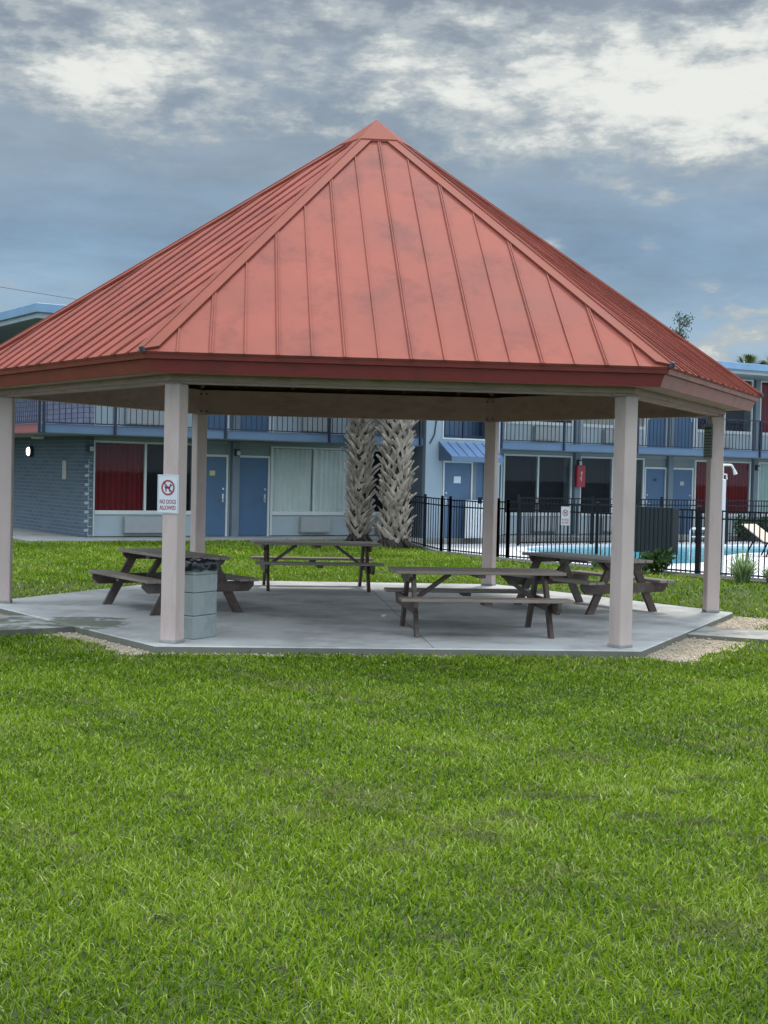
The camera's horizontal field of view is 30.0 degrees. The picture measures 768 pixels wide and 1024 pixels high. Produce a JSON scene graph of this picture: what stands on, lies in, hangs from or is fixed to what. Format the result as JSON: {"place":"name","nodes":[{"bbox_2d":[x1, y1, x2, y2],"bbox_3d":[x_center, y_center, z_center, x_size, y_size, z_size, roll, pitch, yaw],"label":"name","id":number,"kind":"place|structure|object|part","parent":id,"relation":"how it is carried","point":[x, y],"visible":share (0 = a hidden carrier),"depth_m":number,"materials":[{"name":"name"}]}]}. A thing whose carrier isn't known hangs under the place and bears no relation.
{"place":"outdoors","nodes":[
{"label":"outdoors","id":0,"kind":"place"},
{"bbox_2d":[0,615,73,636],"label":"path","id":1,"kind":"structure","parent":0,"point":[20,624],"depth_m":17.05,"materials":[{"name":"concrete"}]},
{"bbox_2d":[12,538,481,583],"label":"lawn","id":2,"kind":"structure","parent":0,"point":[375,549],"depth_m":30.38,"materials":[{"name":"green plant"}]},
{"bbox_2d":[0,542,767,1023],"bbox_3d":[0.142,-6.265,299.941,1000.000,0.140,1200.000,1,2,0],"label":"ground","id":3,"kind":"structure","parent":0,"point":[342,918],"depth_m":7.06,"materials":[{"name":"plant"}]},
{"bbox_2d":[341,418,381,541],"bbox_3d":[-0.567,-3.064,38.325,3.456,7.972,3.322,0,2,-34],"label":"palm tree","id":4,"kind":"object","parent":3,"relation":"on","point":[362,441],"visible":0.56,"depth_m":38.20,"materials":[{"name":"grey plant"}]},
{"bbox_2d":[0,580,732,657],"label":"concrete pad","id":5,"kind":"object","parent":3,"relation":"on","point":[301,617],"visible":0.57,"depth_m":18.22,"materials":[{"name":"grey concrete"}]},
{"bbox_2d":[88,548,258,615],"bbox_3d":[-2.882,0.928,19.454,1.600,0.755,2.060,0,2,-33],"label":"picnic table","id":6,"kind":"object","parent":5,"relation":"on","point":[150,580],"visible":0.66,"depth_m":19.12,"materials":[{"name":"brown wood"}]},
{"bbox_2d":[184,557,218,639],"bbox_3d":[-2.187,0.965,16.201,0.506,0.890,0.502,2,2,31],"label":"trash bin","id":7,"kind":"object","parent":5,"relation":"on","point":[200,603],"visible":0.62,"depth_m":16.01,"materials":[{"name":"grey concrete"}]},
{"bbox_2d":[251,540,384,591],"bbox_3d":[-1.110,0.863,23.283,2.060,0.755,1.600,1,2,-8],"label":"picnic table","id":8,"kind":"object","parent":5,"relation":"on","point":[364,564],"visible":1,"depth_m":23.00,"materials":[{"name":"brown wood"}]},
{"bbox_2d":[0,120,764,647],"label":"pavilion","id":9,"kind":"structure","parent":5,"relation":"on","point":[376,270],"depth_m":16.84,"materials":[{"name":"paint"}]},
{"bbox_2d":[157,474,178,513],"bbox_3d":[-2.341,-0.194,15.523,0.270,0.420,0.009,2,2,24],"label":"no dogs sign","id":10,"kind":"object","parent":9,"relation":"attached to","point":[168,495],"visible":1,"depth_m":15.52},
{"bbox_2d":[703,424,713,458],"bbox_3d":[4.667,-1.015,20.626,0.016,0.500,0.380,1,2,-6],"label":"notice board","id":11,"kind":"object","parent":9,"relation":"attached to","point":[708,442],"visible":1,"depth_m":20.60,"materials":[{"name":"metal"}]},
{"bbox_2d":[363,582,433,647],"bbox_3d":[0.093,1.352,20.243,0.007,0.001,9.169,1,2,-6],"label":"pad joint","id":12,"kind":"object","parent":5,"relation":"on","point":[396,613],"visible":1,"depth_m":19.43,"materials":[{"name":"grey concrete"}]},
{"bbox_2d":[384,566,574,638],"bbox_3d":[1.106,1.075,17.365,2.060,0.755,1.600,1,2,-7],"label":"picnic table","id":13,"kind":"object","parent":5,"relation":"on","point":[546,603],"visible":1,"depth_m":17.11,"materials":[{"name":"brown wood"}]},
{"bbox_2d":[505,552,674,614],"bbox_3d":[2.928,1.020,20.894,1.600,0.755,2.060,0,2,-33],"label":"picnic table","id":14,"kind":"object","parent":5,"relation":"on","point":[644,586],"visible":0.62,"depth_m":20.51,"materials":[{"name":"brown wood"}]},
{"bbox_2d":[0,303,767,537],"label":"motel building","id":15,"kind":"structure","parent":3,"relation":"on","point":[82,470],"depth_m":39.73,"materials":[{"name":"paint"}]},
{"bbox_2d":[92,440,191,535],"bbox_3d":[-6.259,-0.598,37.147,2.850,2.430,0.390,0,2,-33],"label":"window","id":16,"kind":"structure","parent":15,"relation":"in","point":[125,476],"depth_m":36.83,"materials":[{"name":"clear glass"}]},
{"bbox_2d":[205,457,225,535],"bbox_3d":[-4.566,-0.412,38.049,0.802,2.106,0.101,0,2,-33],"label":"door","id":17,"kind":"structure","parent":15,"relation":"in","point":[215,466],"depth_m":38.11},
{"bbox_2d":[207,415,224,429],"bbox_3d":[-4.522,-3.201,37.996,0.802,2.106,0.037,0,2,-33],"label":"door","id":18,"kind":"structure","parent":15,"relation":"in","point":[210,418],"depth_m":38.05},
{"bbox_2d":[238,458,267,535],"bbox_3d":[-3.531,-0.407,38.714,0.872,2.106,0.101,0,2,-33],"label":"door","id":19,"kind":"structure","parent":15,"relation":"in","point":[253,471],"depth_m":38.72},
{"bbox_2d":[241,416,268,431],"bbox_3d":[-3.489,-3.196,38.656,0.872,2.106,0.037,0,2,-33],"label":"door","id":20,"kind":"structure","parent":15,"relation":"in","point":[260,419],"depth_m":38.69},
{"bbox_2d":[269,446,350,534],"bbox_3d":[-1.975,-0.572,39.755,2.720,2.430,0.170,0,2,-33],"label":"window","id":21,"kind":"structure","parent":15,"relation":"in","point":[291,468],"depth_m":39.67,"materials":[{"name":"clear glass"}]},
{"bbox_2d":[367,450,386,514],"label":"window","id":22,"kind":"structure","parent":15,"relation":"in","point":[377,502],"depth_m":41.19,"materials":[{"name":"black glass"}]},
{"bbox_2d":[444,463,470,537],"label":"door","id":23,"kind":"structure","parent":15,"relation":"in","point":[457,480],"depth_m":40.55,"materials":[{"name":"paint"}]},
{"bbox_2d":[464,500,482,537],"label":"white panel","id":24,"kind":"object","parent":15,"relation":"attached to","point":[467,517],"visible":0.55,"depth_m":40.57,"materials":[{"name":"paint"}]},
{"bbox_2d":[499,465,500,497],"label":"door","id":25,"kind":"structure","parent":15,"relation":"in","point":[500,465],"depth_m":43.19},
{"bbox_2d":[502,454,572,533],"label":"window","id":26,"kind":"structure","parent":15,"relation":"in","point":[540,476],"depth_m":44.20,"materials":[{"name":"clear glass"}]},
{"bbox_2d":[504,420,573,443],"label":"window","id":27,"kind":"structure","parent":15,"relation":"in","point":[525,422],"depth_m":44.00,"materials":[{"name":"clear glass"}]},
{"bbox_2d":[574,465,584,486],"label":"fire cabinet","id":28,"kind":"object","parent":15,"relation":"attached to","point":[579,475],"visible":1,"depth_m":44.52,"materials":[{"name":"red metal"}]},
{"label":"cabinet door","id":29,"kind":"part","parent":28,"relation":"part of","materials":[{"name":"red metal"}]},
{"bbox_2d":[579,456,644,533],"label":"window","id":30,"kind":"structure","parent":15,"relation":"in","point":[598,472],"depth_m":45.63,"materials":[{"name":"black glass"}]},
{"bbox_2d":[581,419,645,446],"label":"window","id":31,"kind":"structure","parent":15,"relation":"in","point":[601,423],"depth_m":45.39,"materials":[{"name":"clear glass"}]},
{"bbox_2d":[645,469,664,506],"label":"door","id":32,"kind":"structure","parent":15,"relation":"in","point":[654,477],"depth_m":46.58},
{"bbox_2d":[647,418,665,447],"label":"door","id":33,"kind":"structure","parent":15,"relation":"in","point":[660,420],"depth_m":46.54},
{"bbox_2d":[673,470,691,533],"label":"door","id":34,"kind":"structure","parent":15,"relation":"in","point":[682,479],"depth_m":47.27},
{"bbox_2d":[674,418,692,448],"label":"door","id":35,"kind":"structure","parent":15,"relation":"in","point":[688,422],"depth_m":47.19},
{"bbox_2d":[693,460,750,532],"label":"window","id":36,"kind":"structure","parent":15,"relation":"in","point":[736,485],"depth_m":48.56,"materials":[{"name":"red glass"}]},
{"bbox_2d":[695,379,753,450],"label":"window","id":37,"kind":"structure","parent":15,"relation":"in","point":[728,415],"depth_m":48.80,"materials":[{"name":"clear glass"}]},
{"bbox_2d":[757,462,767,516],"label":"window","id":38,"kind":"structure","parent":15,"relation":"in","point":[763,472],"depth_m":49.37,"materials":[{"name":"white glass"}]},
{"bbox_2d":[760,381,767,435],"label":"window","id":39,"kind":"structure","parent":15,"relation":"in","point":[764,386],"depth_m":49.28,"materials":[{"name":"red glass"}]},
{"bbox_2d":[0,587,767,667],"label":"gravel","id":40,"kind":"structure","parent":3,"relation":"on","point":[675,646],"depth_m":16.73,"materials":[{"name":"beige gravel"}]},
{"bbox_2d":[372,419,418,548],"bbox_3d":[0.392,-2.813,37.418,3.521,7.683,3.511,1,2,0],"label":"palm tree","id":41,"kind":"object","parent":3,"relation":"on","point":[396,475],"visible":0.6,"depth_m":37.22,"materials":[{"name":"plant"}]},
{"bbox_2d":[408,494,443,550],"bbox_3d":[1.084,0.271,38.071,0.089,1.495,4.256,1,2,-10],"label":"pool fence","id":42,"kind":"object","parent":3,"relation":"on","point":[425,497],"visible":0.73,"depth_m":38.02,"materials":[{"name":"black metal"}]},
{"bbox_2d":[440,496,451,551],"bbox_3d":[1.553,0.339,35.972,0.322,1.495,0.098,2,2,27],"label":"pool fence","id":43,"kind":"object","parent":3,"relation":"on","point":[442,525],"visible":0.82,"depth_m":35.98,"materials":[{"name":"black metal"}]},
{"bbox_2d":[448,497,500,556],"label":"pool gate","id":44,"kind":"structure","parent":3,"relation":"on","point":[479,501],"depth_m":35.24,"materials":[{"name":"metal"}]},
{"bbox_2d":[496,498,509,557],"bbox_3d":[2.811,0.425,33.873,0.100,1.495,0.460,0,2,-34],"label":"pool fence","id":45,"kind":"object","parent":3,"relation":"on","point":[507,526],"visible":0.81,"depth_m":33.84,"materials":[{"name":"black metal"}]},
{"bbox_2d":[411,543,765,580],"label":"deck kerb","id":46,"kind":"structure","parent":3,"relation":"on","point":[517,559],"depth_m":32.64,"materials":[{"name":"concrete"}]},
{"bbox_2d":[496,560,694,576],"bbox_3d":[4.497,1.249,31.508,0.350,0.072,5.481,0,2,-41],"label":"planting bed","id":47,"kind":"object","parent":3,"relation":"on","point":[593,568],"visible":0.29,"depth_m":31.59,"materials":[{"name":"brown soil"}]},
{"bbox_2d":[592,562,599,567],"bbox_3d":[4.624,1.079,31.148,0.437,0.357,0.489,3,2,40],"label":"grass clump","id":48,"kind":"object","parent":47,"relation":"on","point":[596,564],"visible":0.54,"depth_m":31.07,"materials":[{"name":"green plant"}]},
{"bbox_2d":[638,547,675,572],"bbox_3d":[5.682,1.024,29.856,0.800,0.628,0.764,2,2,18],"label":"shrub","id":49,"kind":"object","parent":47,"relation":"on","point":[660,558],"visible":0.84,"depth_m":29.76,"materials":[{"name":"green plant"}]},
{"bbox_2d":[508,502,767,578],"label":"pool fence","id":50,"kind":"object","parent":3,"relation":"on","point":[698,535],"visible":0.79,"depth_m":31.44,"materials":[{"name":"black metal"}]},
{"bbox_2d":[561,506,569,525],"bbox_3d":[4.059,0.090,32.062,0.240,0.420,0.008,3,2,41],"label":"no dogs sign","id":51,"kind":"object","parent":50,"relation":"attached to","point":[565,515],"visible":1,"depth_m":32.06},
{"bbox_2d":[634,506,678,554],"bbox_3d":[5.758,0.385,30.329,0.042,0.980,1.150,0,2,-41],"label":"fence screen","id":52,"kind":"object","parent":50,"relation":"attached to","point":[656,527],"visible":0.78,"depth_m":30.30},
{"bbox_2d":[670,311,694,340],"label":"tree","id":53,"kind":"object","parent":3,"relation":"on","point":[679,320],"visible":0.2,"depth_m":71.78,"materials":[{"name":"green plant"}]},
{"bbox_2d":[686,576,766,583],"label":"planting bed","id":54,"kind":"object","parent":3,"relation":"on","point":[733,579],"visible":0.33,"depth_m":28.59,"materials":[{"name":"brown soil"}]},
{"bbox_2d":[722,550,761,583],"bbox_3d":[6.981,1.040,27.799,1.012,0.724,1.023,1,2,0],"label":"grass clump","id":55,"kind":"object","parent":3,"relation":"on","point":[742,570],"visible":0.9,"depth_m":27.66,"materials":[{"name":"green plant"}]},
{"bbox_2d":[733,514,761,541],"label":"shrub","id":56,"kind":"object","parent":3,"relation":"on","point":[746,522],"visible":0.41,"depth_m":46.25,"materials":[{"name":"green plant"}]},
{"bbox_2d":[736,354,763,364],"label":"palm tree","id":57,"kind":"object","parent":3,"relation":"on","point":[748,358],"visible":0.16,"depth_m":73.47,"materials":[{"name":"green plant"}]},
{"bbox_2d":[756,564,767,583],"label":"grass clump","id":58,"kind":"object","parent":3,"relation":"on","point":[765,574],"visible":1,"depth_m":27.50,"materials":[{"name":"green plant"}]},
{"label":"utility pole","id":59,"kind":"object","parent":3,"relation":"on","visible":0},
{"bbox_2d":[2,287,76,299],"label":"power line","id":60,"kind":"object","parent":59,"relation":"attached to","point":[39,293],"visible":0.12,"depth_m":61.23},
{"bbox_2d":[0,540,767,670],"bbox_3d":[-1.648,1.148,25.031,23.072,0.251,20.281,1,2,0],"label":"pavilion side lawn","id":61,"kind":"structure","parent":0,"point":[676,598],"depth_m":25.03,"materials":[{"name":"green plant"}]},
{"bbox_2d":[0,0,767,363],"label":"sky","id":62,"kind":"structure","parent":0,"point":[630,137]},
{"bbox_2d":[13,528,756,543],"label":"walkway","id":63,"kind":"structure","parent":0,"point":[25,535],"depth_m":38.26,"materials":[{"name":"concrete"}]},
{"bbox_2d":[422,541,767,577],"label":"pool deck","id":64,"kind":"structure","parent":0,"point":[669,567],"depth_m":37.27,"materials":[{"name":"beige concrete"}]},
{"bbox_2d":[515,544,767,565],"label":"pool coping","id":65,"kind":"object","parent":64,"relation":"on","point":[607,545],"visible":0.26,"depth_m":39.84,"materials":[{"name":"white concrete"}]},
{"bbox_2d":[517,495,767,545],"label":"pool fence","id":66,"kind":"object","parent":64,"relation":"on","point":[610,504],"visible":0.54,"depth_m":41.53,"materials":[{"name":"black metal"}]},
{"bbox_2d":[689,528,704,544],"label":"pool handrail","id":67,"kind":"object","parent":64,"relation":"on","point":[693,536],"visible":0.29,"depth_m":42.44,"materials":[{"name":"white paint"}]},
{"bbox_2d":[720,464,737,574],"bbox_3d":[7.044,0.179,29.474,0.448,2.338,0.200,1,2,-20],"label":"outdoor shower","id":68,"kind":"object","parent":64,"relation":"on","point":[724,490],"visible":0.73,"depth_m":29.39,"materials":[{"name":"white paint"}]},
{"bbox_2d":[741,524,767,556],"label":"chaise lounge","id":69,"kind":"object","parent":64,"relation":"on","point":[762,531],"visible":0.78,"depth_m":37.49,"materials":[{"name":"white plastic"}]},
{"bbox_2d":[757,516,767,532],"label":"shrub","id":70,"kind":"object","parent":64,"relation":"on","point":[764,523],"visible":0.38,"depth_m":46.58,"materials":[{"name":"green plant"}]},
{"bbox_2d":[528,547,767,563],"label":"pool water","id":71,"kind":"structure","parent":0,"point":[674,560],"depth_m":38.71,"materials":[{"name":"teal liquid"}]},
{"bbox_2d":[687,627,767,643],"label":"path","id":72,"kind":"structure","parent":0,"point":[723,634],"depth_m":18.05,"materials":[{"name":"concrete"}]}
]}

